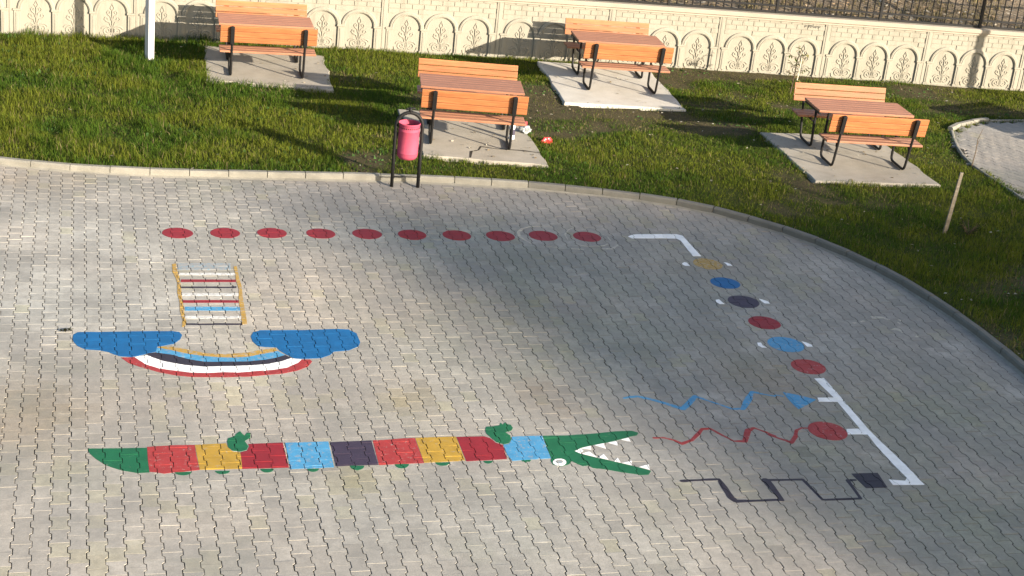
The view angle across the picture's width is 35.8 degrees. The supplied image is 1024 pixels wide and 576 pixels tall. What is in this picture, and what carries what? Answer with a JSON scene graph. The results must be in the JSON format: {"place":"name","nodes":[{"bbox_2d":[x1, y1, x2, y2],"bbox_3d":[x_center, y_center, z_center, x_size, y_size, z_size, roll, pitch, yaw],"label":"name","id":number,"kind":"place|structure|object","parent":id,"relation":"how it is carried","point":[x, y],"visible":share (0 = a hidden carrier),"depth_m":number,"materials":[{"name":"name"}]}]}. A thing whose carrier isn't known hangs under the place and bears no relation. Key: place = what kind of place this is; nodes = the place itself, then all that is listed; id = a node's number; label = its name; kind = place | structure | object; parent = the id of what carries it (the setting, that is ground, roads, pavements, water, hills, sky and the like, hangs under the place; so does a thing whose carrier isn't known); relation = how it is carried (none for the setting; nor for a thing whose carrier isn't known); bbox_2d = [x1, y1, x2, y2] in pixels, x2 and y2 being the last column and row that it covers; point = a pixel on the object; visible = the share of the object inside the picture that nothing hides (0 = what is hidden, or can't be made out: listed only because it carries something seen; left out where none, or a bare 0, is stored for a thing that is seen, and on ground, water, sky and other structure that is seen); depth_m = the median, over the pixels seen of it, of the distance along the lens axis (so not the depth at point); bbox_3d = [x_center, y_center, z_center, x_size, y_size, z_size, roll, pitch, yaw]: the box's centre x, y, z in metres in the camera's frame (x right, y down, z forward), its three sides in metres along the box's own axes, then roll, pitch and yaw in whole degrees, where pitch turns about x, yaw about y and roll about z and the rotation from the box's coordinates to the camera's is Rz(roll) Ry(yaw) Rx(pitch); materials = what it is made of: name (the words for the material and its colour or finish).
{"place":"outdoors","nodes":[
{"label":"outdoors","id":0,"kind":"place"},
{"bbox_2d":[0,166,1023,575],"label":"paving","id":1,"kind":"structure","parent":0,"point":[996,500],"depth_m":15.49,"materials":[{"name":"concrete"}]},
{"bbox_2d":[162,228,192,237],"bbox_3d":[-3.928,-0.643,18.609,0.360,0.010,0.354,0,22,-15],"label":"painted disc","id":2,"kind":"object","parent":1,"relation":"on","point":[177,232],"visible":1,"depth_m":18.61,"materials":[{"name":"red paint"}]},
{"bbox_2d":[172,263,246,326],"bbox_3d":[-3.247,0.060,17.012,0.717,0.014,1.784,0,22,-15],"label":"painted ladder","id":3,"kind":"object","parent":1,"relation":"on","point":[208,266],"visible":1,"depth_m":16.99,"materials":[{"name":"paint"}]},
{"bbox_2d":[73,329,359,376],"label":"painted rainbow","id":4,"kind":"object","parent":1,"relation":"on","point":[335,339],"visible":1,"depth_m":15.62,"materials":[{"name":"blue paint"}]},
{"bbox_2d":[210,228,239,237],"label":"painted disc","id":5,"kind":"object","parent":1,"relation":"on","point":[225,232],"visible":1,"depth_m":18.76,"materials":[{"name":"red paint"}]},
{"bbox_2d":[257,228,286,237],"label":"painted disc","id":6,"kind":"object","parent":1,"relation":"on","point":[273,232],"visible":1,"depth_m":18.91,"materials":[{"name":"red paint"}]},
{"bbox_2d":[306,229,334,238],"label":"painted disc","id":7,"kind":"object","parent":1,"relation":"on","point":[320,233],"visible":1,"depth_m":19.05,"materials":[{"name":"red paint"}]},
{"bbox_2d":[352,229,381,238],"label":"painted disc","id":8,"kind":"object","parent":1,"relation":"on","point":[367,234],"visible":1,"depth_m":19.21,"materials":[{"name":"red paint"}]},
{"bbox_2d":[88,423,650,474],"bbox_3d":[-1.158,1.466,14.023,5.004,0.016,1.075,0,22,-15],"label":"painted crocodile","id":9,"kind":"object","parent":1,"relation":"on","point":[567,454],"visible":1,"depth_m":14.01,"materials":[{"name":"multicoloured paint"}]},
{"bbox_2d":[390,107,423,187],"bbox_3d":[-1.372,-1.843,20.834,0.294,1.119,0.295,19,25,29],"label":"litter bin","id":10,"kind":"object","parent":1,"relation":"on","point":[409,133],"visible":1,"depth_m":20.73,"materials":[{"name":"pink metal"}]},
{"bbox_2d":[398,230,425,239],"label":"painted disc","id":11,"kind":"object","parent":1,"relation":"on","point":[415,235],"visible":1,"depth_m":19.34,"materials":[{"name":"red paint"}]},
{"bbox_2d":[443,230,470,240],"bbox_3d":[-0.679,-0.645,19.491,0.354,0.012,0.353,0,22,-15],"label":"painted disc","id":12,"kind":"object","parent":1,"relation":"on","point":[454,235],"visible":1,"depth_m":19.48,"materials":[{"name":"red paint"}]},
{"bbox_2d":[486,231,514,240],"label":"painted disc","id":13,"kind":"object","parent":1,"relation":"on","point":[499,235],"visible":1,"depth_m":19.63,"materials":[{"name":"red paint"}]},
{"bbox_2d":[0,164,1023,378],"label":"kerb mortar","id":14,"kind":"object","parent":1,"relation":"on","point":[1017,371],"visible":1,"depth_m":20.64,"materials":[{"name":"concrete"}]},
{"bbox_2d":[517,226,550,246],"bbox_3d":[0.297,-0.651,19.774,0.469,0.011,0.754,4,22,-6],"label":"faded ring","id":15,"kind":"object","parent":1,"relation":"on","point":[518,232],"visible":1,"depth_m":19.81,"materials":[{"name":"white paint"}]},
{"bbox_2d":[529,231,557,240],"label":"painted disc","id":16,"kind":"object","parent":1,"relation":"on","point":[540,235],"visible":1,"depth_m":19.78,"materials":[{"name":"red paint"}]},
{"bbox_2d":[573,232,600,241],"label":"painted disc","id":17,"kind":"object","parent":1,"relation":"on","point":[587,236],"visible":1,"depth_m":19.92,"materials":[{"name":"red paint"}]},
{"bbox_2d":[564,227,618,249],"bbox_3d":[0.944,-0.620,19.866,0.690,0.013,0.809,0,22,-15],"label":"faded ring","id":18,"kind":"object","parent":1,"relation":"on","point":[614,247],"visible":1,"depth_m":19.66,"materials":[{"name":"white paint"}]},
{"bbox_2d":[628,234,700,255],"bbox_3d":[1.906,-0.541,19.929,0.753,0.012,0.775,0,22,-15],"label":"painted line","id":19,"kind":"object","parent":1,"relation":"on","point":[688,246],"visible":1,"depth_m":20.16,"materials":[{"name":"white paint"}]},
{"bbox_2d":[682,258,731,269],"bbox_3d":[2.383,-0.289,19.426,0.585,0.012,0.377,-12,28,-38],"label":"painted disc","id":20,"kind":"object","parent":1,"relation":"on","point":[705,263],"visible":1,"depth_m":19.43,"materials":[{"name":"yellow paint"}]},
{"bbox_2d":[623,391,815,409],"bbox_3d":[2.095,1.127,15.765,2.027,0.012,0.422,0,22,-15],"label":"painted trail","id":21,"kind":"object","parent":1,"relation":"on","point":[798,401],"visible":1,"depth_m":15.82,"materials":[{"name":"blue paint"}]},
{"bbox_2d":[710,277,739,288],"bbox_3d":[2.541,-0.057,18.877,0.358,0.010,0.358,0,22,-15],"label":"painted disc","id":22,"kind":"object","parent":1,"relation":"on","point":[722,282],"visible":1,"depth_m":18.88,"materials":[{"name":"blue paint"}]},
{"bbox_2d":[716,295,769,307],"bbox_3d":[2.668,0.164,18.347,0.604,0.010,0.371,-11,28,-38],"label":"painted disc","id":23,"kind":"object","parent":1,"relation":"on","point":[740,301],"visible":1,"depth_m":18.35,"materials":[{"name":"purple paint"}]},
{"bbox_2d":[653,422,847,444],"bbox_3d":[2.281,1.394,15.140,2.015,0.014,0.431,0,22,-15],"label":"painted trail","id":24,"kind":"object","parent":1,"relation":"on","point":[824,431],"visible":1,"depth_m":15.26,"materials":[{"name":"red paint"}]},
{"bbox_2d":[748,316,780,328],"bbox_3d":[2.838,0.392,17.824,0.368,0.011,0.364,0,22,-15],"label":"painted disc","id":25,"kind":"object","parent":1,"relation":"on","point":[761,322],"visible":1,"depth_m":17.82,"materials":[{"name":"red paint"}]},
{"bbox_2d":[528,181,1023,373],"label":"kerb","id":26,"kind":"structure","parent":1,"relation":"on","point":[999,347],"depth_m":20.49,"materials":[{"name":"concrete"}]},
{"bbox_2d":[680,473,886,502],"bbox_3d":[2.490,1.798,14.179,1.959,0.013,0.463,0,22,-15],"label":"painted trail","id":27,"kind":"object","parent":1,"relation":"on","point":[874,480],"visible":1,"depth_m":14.23,"materials":[{"name":"paint"}]},
{"bbox_2d":[757,337,812,351],"bbox_3d":[2.972,0.623,17.281,0.561,0.011,0.405,-14,29,-41],"label":"painted disc","id":28,"kind":"object","parent":1,"relation":"on","point":[777,343],"visible":1,"depth_m":17.30,"materials":[{"name":"blue paint"}]},
{"bbox_2d":[791,359,825,373],"bbox_3d":[3.141,0.837,16.789,0.374,0.010,0.372,0,22,-15],"label":"painted disc","id":29,"kind":"object","parent":1,"relation":"on","point":[804,365],"visible":1,"depth_m":16.78,"materials":[{"name":"red paint"}]},
{"bbox_2d":[814,378,923,484],"bbox_3d":[3.367,1.373,15.494,0.311,0.013,2.278,0,22,-14],"label":"painted line","id":30,"kind":"object","parent":1,"relation":"on","point":[903,468],"visible":1,"depth_m":15.37,"materials":[{"name":"white paint"}]},
{"bbox_2d":[852,316,919,336],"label":"paint flecks","id":31,"kind":"object","parent":1,"relation":"on","point":[875,317],"visible":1,"depth_m":18.24,"materials":[{"name":"grey paint"}]},
{"bbox_2d":[0,26,1023,360],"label":"lawn","id":32,"kind":"structure","parent":0,"point":[558,109],"depth_m":23.21,"materials":[{"name":"plant"}]},
{"bbox_2d":[139,0,158,61],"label":"lamp post","id":33,"kind":"object","parent":32,"relation":"on","point":[149,24],"visible":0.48,"depth_m":25.32,"materials":[{"name":"white metal"}]},
{"bbox_2d":[0,156,527,187],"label":"kerb","id":34,"kind":"structure","parent":32,"relation":"on","point":[496,182],"depth_m":20.72,"materials":[{"name":"concrete"}]},
{"bbox_2d":[204,46,333,92],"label":"concrete slab","id":35,"kind":"structure","parent":32,"relation":"on","point":[257,68],"depth_m":25.56,"materials":[{"name":"grey concrete"}]},
{"bbox_2d":[215,0,317,78],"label":"picnic table","id":36,"kind":"object","parent":35,"relation":"on","point":[266,26],"visible":1,"depth_m":25.10,"materials":[{"name":"brown wood"}]},
{"bbox_2d":[397,109,547,168],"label":"concrete slab","id":37,"kind":"structure","parent":32,"relation":"on","point":[443,145],"depth_m":22.85,"materials":[{"name":"grey concrete"}]},
{"bbox_2d":[417,58,528,149],"bbox_3d":[-0.620,-2.675,23.172,1.500,0.852,1.932,4,22,-6],"label":"picnic table","id":38,"kind":"object","parent":37,"relation":"on","point":[452,90],"visible":0.99,"depth_m":22.70,"materials":[{"name":"brown wood"}]},
{"bbox_2d":[509,125,514,139],"bbox_3d":[0.005,-2.323,23.235,0.082,0.283,0.081,0,22,-15],"label":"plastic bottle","id":39,"kind":"object","parent":37,"relation":"on","point":[513,132],"visible":0.44,"depth_m":23.23,"materials":[{"name":"plastic"}]},
{"bbox_2d":[519,125,531,133],"bbox_3d":[0.201,-2.372,23.659,0.187,0.102,0.166,0,22,-15],"label":"plastic bag","id":40,"kind":"object","parent":37,"relation":"on","point":[525,129],"visible":0.97,"depth_m":23.62,"materials":[{"name":"white plastic"}]},
{"bbox_2d":[0,0,1023,91],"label":"boundary wall","id":41,"kind":"structure","parent":32,"relation":"on","point":[765,43],"depth_m":28.28,"materials":[{"name":"concrete"}]},
{"bbox_2d":[595,0,1023,30],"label":"railing","id":42,"kind":"object","parent":41,"relation":"on","point":[879,18],"visible":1,"depth_m":28.95,"materials":[{"name":"black metal"}]},
{"bbox_2d":[5,43,1019,353],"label":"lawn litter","id":43,"kind":"object","parent":32,"relation":"on","point":[683,131],"visible":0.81,"depth_m":24.11,"materials":[{"name":"white paper"}]},
{"bbox_2d":[541,137,551,143],"bbox_3d":[0.509,-2.183,23.388,0.185,0.092,0.116,0,22,-15],"label":"crumpled wrapper","id":44,"kind":"object","parent":32,"relation":"on","point":[547,139],"visible":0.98,"depth_m":23.36,"materials":[{"name":"red plastic"}]},
{"bbox_2d":[537,61,685,111],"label":"concrete slab","id":45,"kind":"structure","parent":32,"relation":"on","point":[632,90],"depth_m":26.63,"materials":[{"name":"grey concrete"}]},
{"bbox_2d":[564,18,673,93],"bbox_3d":[1.766,-3.937,27.006,1.500,0.852,1.932,2,22,-10],"label":"picnic table","id":46,"kind":"object","parent":45,"relation":"on","point":[642,45],"visible":1,"depth_m":26.55,"materials":[{"name":"brown wood"}]},
{"bbox_2d":[785,47,809,93],"bbox_3d":[4.946,-3.759,27.597,0.490,0.870,0.416,22,26,34],"label":"sapling","id":47,"kind":"object","parent":32,"relation":"on","point":[796,64],"visible":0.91,"depth_m":27.55,"materials":[{"name":"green plant"}]},
{"bbox_2d":[793,52,802,94],"bbox_3d":[4.978,-3.701,27.567,0.054,0.831,0.021,0,22,-15],"label":"plant cane","id":48,"kind":"object","parent":32,"relation":"on","point":[799,68],"visible":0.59,"depth_m":27.52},
{"bbox_2d":[760,132,940,187],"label":"concrete slab","id":49,"kind":"structure","parent":32,"relation":"on","point":[872,166],"depth_m":23.92,"materials":[{"name":"grey concrete"}]},
{"bbox_2d":[791,82,929,169],"bbox_3d":[5.245,-2.453,24.204,1.500,0.852,1.932,2,22,-10],"label":"picnic table","id":50,"kind":"object","parent":49,"relation":"on","point":[854,113],"visible":1,"depth_m":23.81,"materials":[{"name":"brown wood"}]},
{"bbox_2d":[942,172,962,232],"bbox_3d":[5.891,-1.125,21.165,0.138,0.903,0.093,0,22,-15],"label":"wooden stake","id":51,"kind":"object","parent":32,"relation":"on","point":[950,212],"visible":0.94,"depth_m":21.13,"materials":[{"name":"brown wood"}]},
{"bbox_2d":[948,117,988,130],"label":"footpath kerb","id":52,"kind":"structure","parent":32,"relation":"on","point":[955,126],"depth_m":26.89,"materials":[{"name":"concrete"}]},
{"bbox_2d":[958,217,980,233],"bbox_3d":[6.136,-0.800,21.277,0.321,0.208,0.329,0,22,-15],"label":"withered shrub","id":53,"kind":"object","parent":32,"relation":"on","point":[974,229],"visible":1,"depth_m":21.27,"materials":[{"name":"brown plant"}]},
{"bbox_2d":[971,130,982,165],"bbox_3d":[7.165,-2.144,24.405,0.085,0.642,0.030,-8,25,-32],"label":"bare twig","id":54,"kind":"object","parent":32,"relation":"on","point":[976,149],"visible":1,"depth_m":24.39,"materials":[{"name":"wood"}]},
{"bbox_2d":[950,121,1023,198],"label":"footpath","id":55,"kind":"structure","parent":32,"relation":"on","point":[1000,151],"depth_m":25.60,"materials":[{"name":"concrete"}]},
{"bbox_2d":[951,130,1023,200],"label":"footpath kerb","id":56,"kind":"structure","parent":32,"relation":"on","point":[964,157],"depth_m":24.57,"materials":[{"name":"concrete"}]},
{"bbox_2d":[989,119,1023,122],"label":"footpath kerb","id":57,"kind":"structure","parent":32,"relation":"on","point":[999,120],"depth_m":27.43,"materials":[{"name":"concrete"}]},
{"bbox_2d":[632,0,1023,28],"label":"embankment","id":58,"kind":"structure","parent":0,"point":[966,6],"depth_m":30.30,"materials":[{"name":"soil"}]},
{"bbox_2d":[646,0,1022,26],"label":"bank litter","id":59,"kind":"object","parent":58,"relation":"on","point":[869,16],"visible":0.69,"depth_m":29.98,"materials":[{"name":"brown plant"}]}
]}

